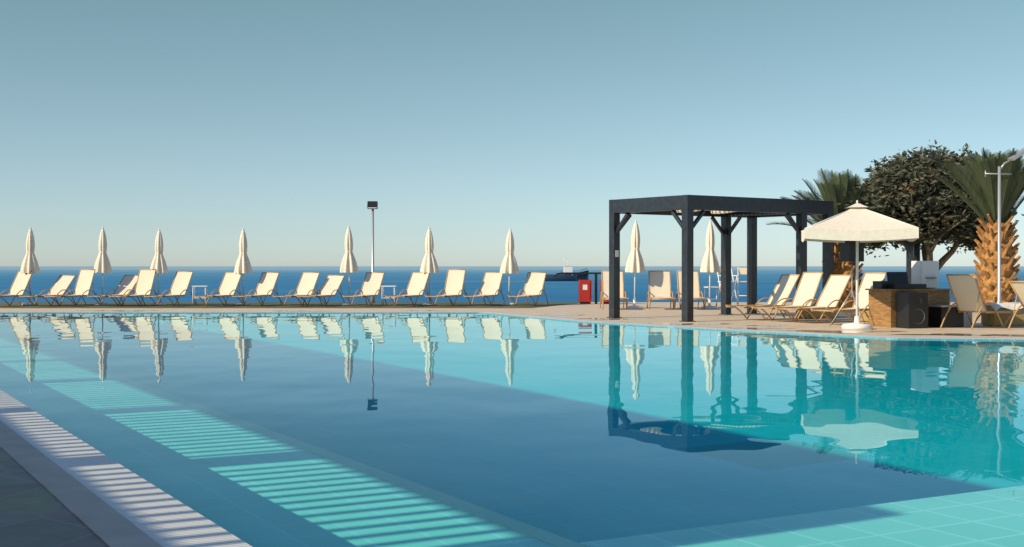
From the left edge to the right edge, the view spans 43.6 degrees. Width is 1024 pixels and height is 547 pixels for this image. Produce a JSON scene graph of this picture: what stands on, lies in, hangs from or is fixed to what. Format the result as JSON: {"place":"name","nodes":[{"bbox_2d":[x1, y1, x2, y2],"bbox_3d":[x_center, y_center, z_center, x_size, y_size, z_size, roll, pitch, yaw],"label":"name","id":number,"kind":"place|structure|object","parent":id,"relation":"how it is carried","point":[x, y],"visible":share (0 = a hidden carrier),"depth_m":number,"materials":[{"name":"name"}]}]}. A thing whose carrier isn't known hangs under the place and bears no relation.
{"place":"outdoors","nodes":[
{"label":"outdoors","id":0,"kind":"place"},
{"bbox_2d":[0,302,579,307],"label":"ground","id":1,"kind":"structure","parent":0,"point":[279,305],"depth_m":40.82,"materials":[{"name":"beige stone"}]},
{"bbox_2d":[0,271,37,305],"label":"lounger","id":2,"kind":"object","parent":1,"relation":"on","point":[19,284],"visible":0.94,"depth_m":40.68,"materials":[{"name":"beige fabric"}]},
{"bbox_2d":[20,227,39,305],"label":"closed umbrella","id":3,"kind":"object","parent":1,"relation":"on","point":[29,263],"visible":0.98,"depth_m":40.88,"materials":[{"name":"beige fabric"}]},
{"bbox_2d":[19,275,75,305],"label":"lounger","id":4,"kind":"object","parent":1,"relation":"on","point":[61,284],"visible":0.93,"depth_m":40.91,"materials":[{"name":"beige fabric"}]},
{"bbox_2d":[0,447,108,546],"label":"deck paving","id":5,"kind":"structure","parent":1,"relation":"on","point":[34,512],"depth_m":6.35,"materials":[{"name":"grey stone"}]},
{"bbox_2d":[44,269,100,305],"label":"lounger","id":6,"kind":"object","parent":1,"relation":"on","point":[84,282],"visible":0.98,"depth_m":40.57,"materials":[{"name":"beige fabric"}]},
{"bbox_2d":[94,227,111,304],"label":"closed umbrella","id":7,"kind":"object","parent":1,"relation":"on","point":[102,264],"visible":0.96,"depth_m":40.89,"materials":[{"name":"beige fabric"}]},
{"bbox_2d":[87,275,141,305],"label":"lounger","id":8,"kind":"object","parent":1,"relation":"on","point":[126,285],"visible":0.88,"depth_m":41.06,"materials":[{"name":"beige fabric"}]},
{"bbox_2d":[108,269,161,305],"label":"lounger","id":9,"kind":"object","parent":1,"relation":"on","point":[145,282],"visible":0.96,"depth_m":40.73,"materials":[{"name":"beige fabric"}]},
{"bbox_2d":[150,228,167,304],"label":"closed umbrella","id":10,"kind":"object","parent":1,"relation":"on","point":[158,264],"visible":0.94,"depth_m":40.94,"materials":[{"name":"beige fabric"}]},
{"bbox_2d":[143,271,196,305],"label":"lounger","id":11,"kind":"object","parent":1,"relation":"on","point":[180,283],"visible":0.97,"depth_m":40.78,"materials":[{"name":"beige fabric"}]},
{"bbox_2d":[192,286,207,305],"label":"side table","id":12,"kind":"object","parent":1,"relation":"on","point":[198,297],"visible":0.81,"depth_m":40.42,"materials":[{"name":"white paint"}]},
{"bbox_2d":[193,272,243,305],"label":"lounger","id":13,"kind":"object","parent":1,"relation":"on","point":[229,284],"visible":0.98,"depth_m":40.71,"materials":[{"name":"beige fabric"}]},
{"bbox_2d":[234,228,251,304],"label":"closed umbrella","id":14,"kind":"object","parent":1,"relation":"on","point":[243,265],"visible":0.95,"depth_m":40.91,"materials":[{"name":"beige fabric"}]},
{"bbox_2d":[232,272,281,305],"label":"lounger","id":15,"kind":"object","parent":1,"relation":"on","point":[266,284],"visible":0.97,"depth_m":40.91,"materials":[{"name":"beige fabric"}]},
{"bbox_2d":[272,272,322,305],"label":"lounger","id":16,"kind":"object","parent":1,"relation":"on","point":[307,283],"visible":0.94,"depth_m":40.81,"materials":[{"name":"beige fabric"}]},
{"bbox_2d":[296,275,344,305],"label":"lounger","id":17,"kind":"object","parent":1,"relation":"on","point":[331,285],"visible":0.99,"depth_m":40.76,"materials":[{"name":"beige fabric"}]},
{"bbox_2d":[340,226,357,304],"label":"closed umbrella","id":18,"kind":"object","parent":1,"relation":"on","point":[349,263],"visible":0.98,"depth_m":40.88,"materials":[{"name":"beige fabric"}]},
{"bbox_2d":[342,272,386,305],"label":"lounger","id":19,"kind":"object","parent":1,"relation":"on","point":[372,282],"visible":0.99,"depth_m":40.86,"materials":[{"name":"beige fabric"}]},
{"bbox_2d":[367,201,377,302],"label":"lamp post","id":20,"kind":"object","parent":1,"relation":"on","point":[372,205],"visible":0.6,"depth_m":43.55,"materials":[{"name":"grey metal"}]},
{"bbox_2d":[381,286,396,305],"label":"side table","id":21,"kind":"object","parent":1,"relation":"on","point":[388,297],"visible":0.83,"depth_m":40.62,"materials":[{"name":"white paint"}]},
{"bbox_2d":[385,272,431,305],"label":"lounger","id":22,"kind":"object","parent":1,"relation":"on","point":[417,283],"visible":0.97,"depth_m":40.65,"materials":[{"name":"beige fabric"}]},
{"bbox_2d":[420,227,438,304],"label":"closed umbrella","id":23,"kind":"object","parent":1,"relation":"on","point":[429,264],"visible":1,"depth_m":40.89,"materials":[{"name":"beige fabric"}]},
{"bbox_2d":[424,269,470,305],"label":"lounger","id":24,"kind":"object","parent":1,"relation":"on","point":[454,283],"visible":0.95,"depth_m":40.76,"materials":[{"name":"beige fabric"}]},
{"bbox_2d":[463,272,504,305],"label":"lounger","id":25,"kind":"object","parent":1,"relation":"on","point":[490,285],"visible":1,"depth_m":40.96,"materials":[{"name":"beige fabric"}]},
{"bbox_2d":[500,228,518,304],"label":"closed umbrella","id":26,"kind":"object","parent":1,"relation":"on","point":[509,265],"visible":0.99,"depth_m":40.91,"materials":[{"name":"beige fabric"}]},
{"bbox_2d":[0,302,1023,337],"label":"deck paving","id":27,"kind":"structure","parent":1,"relation":"on","point":[660,312],"depth_m":33.09,"materials":[{"name":"stone"}]},
{"bbox_2d":[80,310,1023,336],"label":"wet paving patches","id":28,"kind":"object","parent":27,"relation":"on","point":[861,331],"depth_m":25.58,"materials":[{"name":"brown stone"}]},
{"bbox_2d":[554,272,608,303],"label":"rescue cabinets","id":29,"kind":"object","parent":27,"relation":"on","point":[584,291],"visible":0.63,"depth_m":42.15,"materials":[{"name":"red plastic"}]},
{"bbox_2d":[600,271,628,308],"bbox_3d":[2.969,0.477,37.227,0.722,1.116,1.775,0,0,0],"label":"lounger","id":30,"kind":"object","parent":27,"relation":"on","point":[604,294],"visible":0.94,"depth_m":37.68,"materials":[{"name":"beige fabric"}]},
{"bbox_2d":[625,220,644,308],"bbox_3d":[3.612,-0.265,37.579,0.564,2.611,0.563,0,0,-2],"label":"closed umbrella","id":31,"kind":"object","parent":27,"relation":"on","point":[635,263],"visible":0.99,"depth_m":37.46,"materials":[{"name":"beige fabric"}]},
{"bbox_2d":[647,271,675,308],"bbox_3d":[4.332,0.477,37.227,0.722,1.116,1.775,0,0,3],"label":"lounger","id":32,"kind":"object","parent":27,"relation":"on","point":[659,285],"visible":1,"depth_m":37.70,"materials":[{"name":"beige fabric"}]},
{"bbox_2d":[674,271,708,308],"bbox_3d":[5.209,0.477,37.227,0.722,1.116,1.775,0,0,-1],"label":"lounger","id":33,"kind":"object","parent":27,"relation":"on","point":[697,292],"visible":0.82,"depth_m":37.68,"materials":[{"name":"beige fabric"}]},
{"bbox_2d":[700,220,719,308],"bbox_3d":[5.815,-0.267,37.601,0.564,2.608,0.564,0,0,9],"label":"closed umbrella","id":34,"kind":"object","parent":27,"relation":"on","point":[709,264],"visible":0.98,"depth_m":37.49,"materials":[{"name":"beige fabric"}]},
{"bbox_2d":[703,286,720,305],"bbox_3d":[6.055,0.712,38.605,0.450,0.635,0.450,0,0,-11],"label":"side table","id":35,"kind":"object","parent":27,"relation":"on","point":[716,287],"visible":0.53,"depth_m":38.72,"materials":[{"name":"white paint"}]},
{"bbox_2d":[607,195,833,321],"bbox_3d":[5.125,-0.354,31.200,4.970,2.850,2.820,0,0,-35],"label":"pergola","id":36,"kind":"object","parent":27,"relation":"on","point":[687,208],"visible":0.98,"depth_m":30.80,"materials":[{"name":"metal"}]},
{"bbox_2d":[715,267,737,305],"bbox_3d":[6.546,0.417,39.016,0.512,1.233,0.597,0,0,-15],"label":"tall chair","id":37,"kind":"object","parent":27,"relation":"on","point":[733,281],"visible":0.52,"depth_m":39.00,"materials":[{"name":"white paint"}]},
{"bbox_2d":[738,267,746,304],"bbox_3d":[7.152,0.416,39.116,0.512,1.233,0.597,0,0,10],"label":"tall chair","id":38,"kind":"object","parent":27,"relation":"on","point":[742,270],"visible":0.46,"depth_m":39.29,"materials":[{"name":"white paint"}]},
{"bbox_2d":[725,274,804,319],"bbox_3d":[5.901,0.548,29.860,1.775,1.056,0.722,0,0,-28],"label":"lounger","id":39,"kind":"object","parent":27,"relation":"on","point":[783,289],"visible":0.86,"depth_m":30.08,"materials":[{"name":"beige fabric"}]},
{"bbox_2d":[751,272,830,321],"bbox_3d":[6.339,0.523,29.070,1.775,1.116,0.722,0,0,-30],"label":"lounger","id":40,"kind":"object","parent":27,"relation":"on","point":[807,287],"visible":0.87,"depth_m":29.29,"materials":[{"name":"beige fabric"}]},
{"bbox_2d":[775,275,853,322],"bbox_3d":[6.727,0.557,28.370,1.775,1.056,0.722,0,0,-31],"label":"lounger","id":41,"kind":"object","parent":27,"relation":"on","point":[833,291],"visible":0.94,"depth_m":28.58,"materials":[{"name":"beige fabric"}]},
{"bbox_2d":[766,169,898,307],"bbox_3d":[9.553,-0.975,36.493,4.320,4.039,4.408,0,0,0],"label":"palm","id":42,"kind":"object","parent":27,"relation":"on","point":[835,187],"visible":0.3,"depth_m":36.04,"materials":[{"name":"green plant"}]},
{"bbox_2d":[810,272,886,323],"bbox_3d":[7.284,0.532,27.366,1.775,1.116,0.722,0,0,-29],"label":"lounger","id":43,"kind":"object","parent":27,"relation":"on","point":[868,278],"visible":0.65,"depth_m":27.62,"materials":[{"name":"beige fabric"}]},
{"bbox_2d":[801,200,918,329],"bbox_3d":[6.850,-0.177,25.399,2.117,2.560,2.117,0,0,11],"label":"open umbrella","id":44,"kind":"object","parent":27,"relation":"on","point":[857,222],"visible":1,"depth_m":24.59,"materials":[{"name":"beige fabric"}]},
{"bbox_2d":[833,209,919,283],"bbox_3d":[10.392,-0.386,36.716,2.420,2.850,2.670,0,0,22],"label":"pergola","id":45,"kind":"object","parent":27,"relation":"on","point":[910,252],"visible":0.01,"depth_m":35.14,"materials":[{"name":"black metal"}]},
{"bbox_2d":[830,241,971,328],"bbox_3d":[8.191,0.152,26.481,2.793,1.901,1.513,0,0,-20],"label":"dj booth","id":46,"kind":"object","parent":27,"relation":"on","point":[896,300],"visible":0.88,"depth_m":26.30,"materials":[{"name":"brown wood"}]},
{"bbox_2d":[834,140,1023,269],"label":"olive tree","id":47,"kind":"object","parent":27,"relation":"on","point":[938,210],"visible":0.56,"depth_m":34.73,"materials":[{"name":"green plant"}]},
{"bbox_2d":[923,147,1023,303],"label":"palm","id":48,"kind":"object","parent":27,"relation":"on","point":[979,188],"visible":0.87,"depth_m":30.70,"materials":[{"name":"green plant"}]},
{"bbox_2d":[940,274,1020,328],"bbox_3d":[9.511,0.554,25.950,1.775,1.088,0.722,0,0,-38],"label":"lounger","id":49,"kind":"object","parent":27,"relation":"on","point":[966,292],"visible":0.95,"depth_m":25.64,"materials":[{"name":"beige fabric"}]},
{"bbox_2d":[981,302,1023,326],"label":"planter","id":50,"kind":"object","parent":27,"relation":"on","point":[990,319],"visible":0.77,"depth_m":26.48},
{"bbox_2d":[985,148,1023,302],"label":"lamp post","id":51,"kind":"object","parent":27,"relation":"on","point":[1019,153],"visible":0.82,"depth_m":29.47,"materials":[{"name":"grey metal"}]},
{"bbox_2d":[1008,281,1023,329],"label":"lounger","id":52,"kind":"object","parent":27,"relation":"on","point":[1017,287],"visible":1,"depth_m":25.02,"materials":[{"name":"beige fabric"}]},
{"bbox_2d":[0,312,1023,546],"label":"pool edge","id":53,"kind":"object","parent":1,"relation":"on","point":[108,501],"depth_m":7.22,"materials":[{"name":"beige stone"}]},
{"bbox_2d":[508,272,548,305],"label":"lounger","id":54,"kind":"object","parent":1,"relation":"on","point":[534,285],"visible":1,"depth_m":40.88,"materials":[{"name":"beige fabric"}]},
{"bbox_2d":[0,313,1023,546],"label":"pool water","id":55,"kind":"structure","parent":0,"point":[370,430],"depth_m":10.08,"materials":[{"name":"blue liquid"}]},
{"bbox_2d":[0,266,1023,301],"bbox_3d":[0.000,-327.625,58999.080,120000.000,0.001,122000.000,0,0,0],"label":"sea","id":56,"kind":"structure","parent":0,"point":[289,277],"depth_m":357.91,"materials":[{"name":"liquid"}]},
{"bbox_2d":[544,266,588,280],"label":"fishing boat","id":57,"kind":"object","parent":56,"relation":"on","point":[565,277],"visible":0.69,"depth_m":364.13,"materials":[{"name":"blue"}]},
{"bbox_2d":[0,312,1023,340],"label":"pool edge","id":58,"kind":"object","parent":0,"point":[530,317],"depth_m":30.93,"materials":[{"name":"tile"}]},
{"bbox_2d":[0,0,1023,265],"label":"sky","id":59,"kind":"structure","parent":0,"point":[201,123],"materials":[{"name":"blue"}]},
{"bbox_2d":[798,298,836,318],"bbox_3d":[7.300,0.825,30.605,0.900,0.498,0.560,0,0,-29],"label":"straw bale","id":60,"kind":"object","parent":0,"point":[817,314],"visible":0.18,"depth_m":30.34},
{"bbox_2d":[859,311,868,322],"bbox_3d":[8.100,0.836,28.605,0.560,0.498,0.900,0,0,33],"label":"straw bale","id":61,"kind":"object","parent":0,"point":[865,318],"visible":0.08,"depth_m":28.27}
]}

